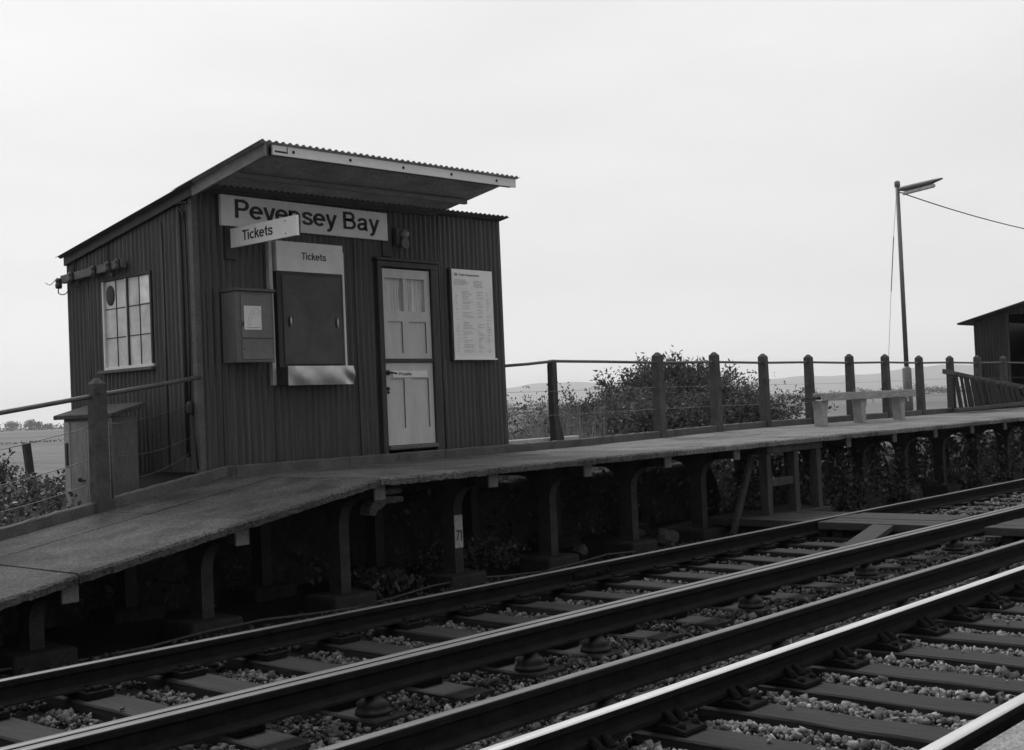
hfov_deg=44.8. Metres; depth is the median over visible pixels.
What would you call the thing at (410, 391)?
door leaf
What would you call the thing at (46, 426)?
distant tree
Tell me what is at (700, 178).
sky
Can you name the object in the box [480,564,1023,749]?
railway track
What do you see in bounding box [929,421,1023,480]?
concrete trestle
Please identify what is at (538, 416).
weed heads
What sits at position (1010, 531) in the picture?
boarded crossing
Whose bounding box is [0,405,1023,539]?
kerb
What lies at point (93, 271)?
insulator bracket
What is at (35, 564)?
platform
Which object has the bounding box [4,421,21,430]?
distant tree
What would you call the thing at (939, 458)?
concrete trestle
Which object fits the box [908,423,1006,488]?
concrete trestle
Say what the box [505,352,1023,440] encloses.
platform fence
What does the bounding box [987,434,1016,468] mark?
concrete trestle
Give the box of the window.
[97,270,156,373]
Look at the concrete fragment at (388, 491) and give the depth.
11.04 m
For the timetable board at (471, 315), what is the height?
1.070 m
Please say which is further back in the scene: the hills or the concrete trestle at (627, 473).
the hills
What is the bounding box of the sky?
[0,0,1023,428]
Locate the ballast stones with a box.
[0,493,1023,749]
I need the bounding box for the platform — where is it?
[0,407,1023,610]
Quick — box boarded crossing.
[708,509,1023,544]
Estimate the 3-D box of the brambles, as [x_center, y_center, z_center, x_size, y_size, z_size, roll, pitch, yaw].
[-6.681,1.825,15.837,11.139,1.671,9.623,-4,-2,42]
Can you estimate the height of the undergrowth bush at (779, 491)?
1.008 m
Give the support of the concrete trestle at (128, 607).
on the trackbed
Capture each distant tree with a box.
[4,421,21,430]
[24,419,36,428]
[35,421,42,427]
[42,423,52,427]
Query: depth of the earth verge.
13.37 m
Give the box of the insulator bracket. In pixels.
[46,258,128,294]
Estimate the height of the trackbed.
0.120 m
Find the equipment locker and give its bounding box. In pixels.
[53,402,145,508]
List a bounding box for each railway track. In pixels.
[0,478,1023,749]
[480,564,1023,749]
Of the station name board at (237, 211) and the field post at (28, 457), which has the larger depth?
the field post at (28, 457)
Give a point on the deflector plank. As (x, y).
(873, 531)
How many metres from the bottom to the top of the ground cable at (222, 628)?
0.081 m
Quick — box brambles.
[0,465,507,526]
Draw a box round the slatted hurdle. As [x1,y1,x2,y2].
[942,369,1023,411]
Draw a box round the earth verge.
[0,430,1020,636]
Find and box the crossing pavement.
[974,720,1023,749]
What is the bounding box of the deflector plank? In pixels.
[839,524,893,547]
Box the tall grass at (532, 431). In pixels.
[498,388,1020,480]
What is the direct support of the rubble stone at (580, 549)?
on the trackbed
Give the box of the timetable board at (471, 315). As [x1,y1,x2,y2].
[446,268,497,360]
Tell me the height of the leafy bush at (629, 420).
2.163 m
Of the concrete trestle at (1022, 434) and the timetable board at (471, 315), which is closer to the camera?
the timetable board at (471, 315)
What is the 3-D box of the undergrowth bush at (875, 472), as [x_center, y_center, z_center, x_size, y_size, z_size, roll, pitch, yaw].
[5.019,1.488,18.668,1.589,1.104,2.128,-4,-2,42]
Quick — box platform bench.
[805,389,915,425]
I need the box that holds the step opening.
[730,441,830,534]
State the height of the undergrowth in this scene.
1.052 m
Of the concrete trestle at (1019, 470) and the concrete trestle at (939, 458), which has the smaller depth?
the concrete trestle at (939, 458)
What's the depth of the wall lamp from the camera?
13.69 m
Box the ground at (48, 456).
[0,388,1020,503]
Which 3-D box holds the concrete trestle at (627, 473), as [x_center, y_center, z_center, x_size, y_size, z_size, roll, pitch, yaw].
[0.935,1.531,14.387,2.195,1.170,0.480,-4,-2,42]
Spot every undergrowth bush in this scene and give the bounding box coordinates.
[718,453,865,513]
[775,442,920,511]
[878,428,1023,491]
[963,426,1023,476]
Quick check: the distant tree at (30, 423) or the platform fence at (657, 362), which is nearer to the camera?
the platform fence at (657, 362)
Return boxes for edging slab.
[502,435,578,479]
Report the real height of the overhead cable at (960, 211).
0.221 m
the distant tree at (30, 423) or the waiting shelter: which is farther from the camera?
the distant tree at (30, 423)
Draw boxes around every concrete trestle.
[0,585,78,676]
[90,529,248,644]
[229,485,385,614]
[350,474,497,592]
[461,465,591,573]
[529,457,671,556]
[602,450,739,543]
[722,438,850,513]
[778,434,896,510]
[827,429,937,501]
[869,426,973,496]
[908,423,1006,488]
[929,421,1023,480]
[962,426,1023,477]
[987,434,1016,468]
[1017,426,1023,463]
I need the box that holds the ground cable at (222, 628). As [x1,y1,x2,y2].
[0,551,636,670]
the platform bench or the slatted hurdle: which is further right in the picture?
the slatted hurdle
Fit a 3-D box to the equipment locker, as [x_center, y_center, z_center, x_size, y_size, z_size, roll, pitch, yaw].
[-3.924,0.898,11.834,1.080,1.239,0.360,-4,-2,42]
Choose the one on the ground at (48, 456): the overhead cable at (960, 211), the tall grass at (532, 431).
the tall grass at (532, 431)
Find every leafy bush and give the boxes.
[508,375,759,470]
[547,345,838,476]
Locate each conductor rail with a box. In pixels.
[14,506,1023,749]
[316,540,1023,749]
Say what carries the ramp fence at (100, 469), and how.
attached to the platform
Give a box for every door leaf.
[382,268,431,358]
[386,363,435,445]
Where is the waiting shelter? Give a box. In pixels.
[957,301,1023,429]
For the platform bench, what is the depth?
20.22 m
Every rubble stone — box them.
[572,543,587,555]
[653,528,678,545]
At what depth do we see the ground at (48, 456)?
136.61 m
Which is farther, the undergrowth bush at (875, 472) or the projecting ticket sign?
the undergrowth bush at (875, 472)
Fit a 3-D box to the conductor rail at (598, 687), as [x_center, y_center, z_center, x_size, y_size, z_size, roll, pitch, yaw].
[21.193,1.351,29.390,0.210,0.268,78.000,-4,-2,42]
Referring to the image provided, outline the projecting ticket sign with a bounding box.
[223,214,300,259]
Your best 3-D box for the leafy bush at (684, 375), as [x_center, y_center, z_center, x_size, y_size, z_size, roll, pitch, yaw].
[3.270,0.838,23.123,4.393,2.769,5.815,-4,-2,42]
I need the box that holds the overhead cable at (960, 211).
[900,192,1023,228]
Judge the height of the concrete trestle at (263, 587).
1.170 m
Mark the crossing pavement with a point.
(1011, 738)
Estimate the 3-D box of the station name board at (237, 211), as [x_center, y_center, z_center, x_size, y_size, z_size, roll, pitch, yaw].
[-2.103,-1.610,12.811,0.040,0.300,2.160,-4,-2,42]
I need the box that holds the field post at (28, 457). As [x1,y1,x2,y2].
[22,443,37,506]
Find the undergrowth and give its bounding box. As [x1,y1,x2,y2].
[0,427,1022,637]
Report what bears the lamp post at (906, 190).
on the earth verge
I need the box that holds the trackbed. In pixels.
[0,464,1023,749]
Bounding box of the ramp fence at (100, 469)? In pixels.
[0,375,200,512]
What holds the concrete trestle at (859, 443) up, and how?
on the trackbed
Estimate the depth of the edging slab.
15.38 m
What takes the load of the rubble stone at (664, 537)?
on the trackbed
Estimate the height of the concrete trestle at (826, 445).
1.170 m
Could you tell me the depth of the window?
12.58 m
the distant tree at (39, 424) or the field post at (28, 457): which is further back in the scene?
the distant tree at (39, 424)
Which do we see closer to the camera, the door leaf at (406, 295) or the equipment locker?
the equipment locker
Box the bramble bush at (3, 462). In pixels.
[0,448,25,505]
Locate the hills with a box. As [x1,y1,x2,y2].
[506,364,973,407]
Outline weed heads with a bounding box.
[507,376,628,439]
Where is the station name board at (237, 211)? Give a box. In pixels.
[218,194,387,240]
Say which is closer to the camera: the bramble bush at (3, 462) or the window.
the window
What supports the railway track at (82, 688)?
on the trackbed
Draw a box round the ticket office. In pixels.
[55,139,519,491]
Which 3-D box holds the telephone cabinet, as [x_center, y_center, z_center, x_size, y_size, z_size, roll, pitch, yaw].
[-2.558,-0.481,12.068,0.263,0.730,0.475,-4,-2,42]
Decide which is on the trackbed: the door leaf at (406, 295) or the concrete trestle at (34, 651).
the concrete trestle at (34, 651)
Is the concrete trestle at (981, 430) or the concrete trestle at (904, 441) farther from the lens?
the concrete trestle at (981, 430)
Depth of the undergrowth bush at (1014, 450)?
23.78 m
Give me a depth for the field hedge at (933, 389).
854.74 m
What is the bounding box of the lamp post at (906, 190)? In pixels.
[888,178,942,410]
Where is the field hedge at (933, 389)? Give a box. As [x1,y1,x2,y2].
[0,382,971,444]
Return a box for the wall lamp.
[393,228,409,248]
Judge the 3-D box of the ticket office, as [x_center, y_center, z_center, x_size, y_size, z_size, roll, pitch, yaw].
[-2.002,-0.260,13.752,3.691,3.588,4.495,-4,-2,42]
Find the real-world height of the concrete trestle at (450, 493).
1.170 m
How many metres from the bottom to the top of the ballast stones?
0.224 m
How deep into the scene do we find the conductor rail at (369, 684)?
7.33 m
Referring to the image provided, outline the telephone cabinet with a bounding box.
[219,287,275,363]

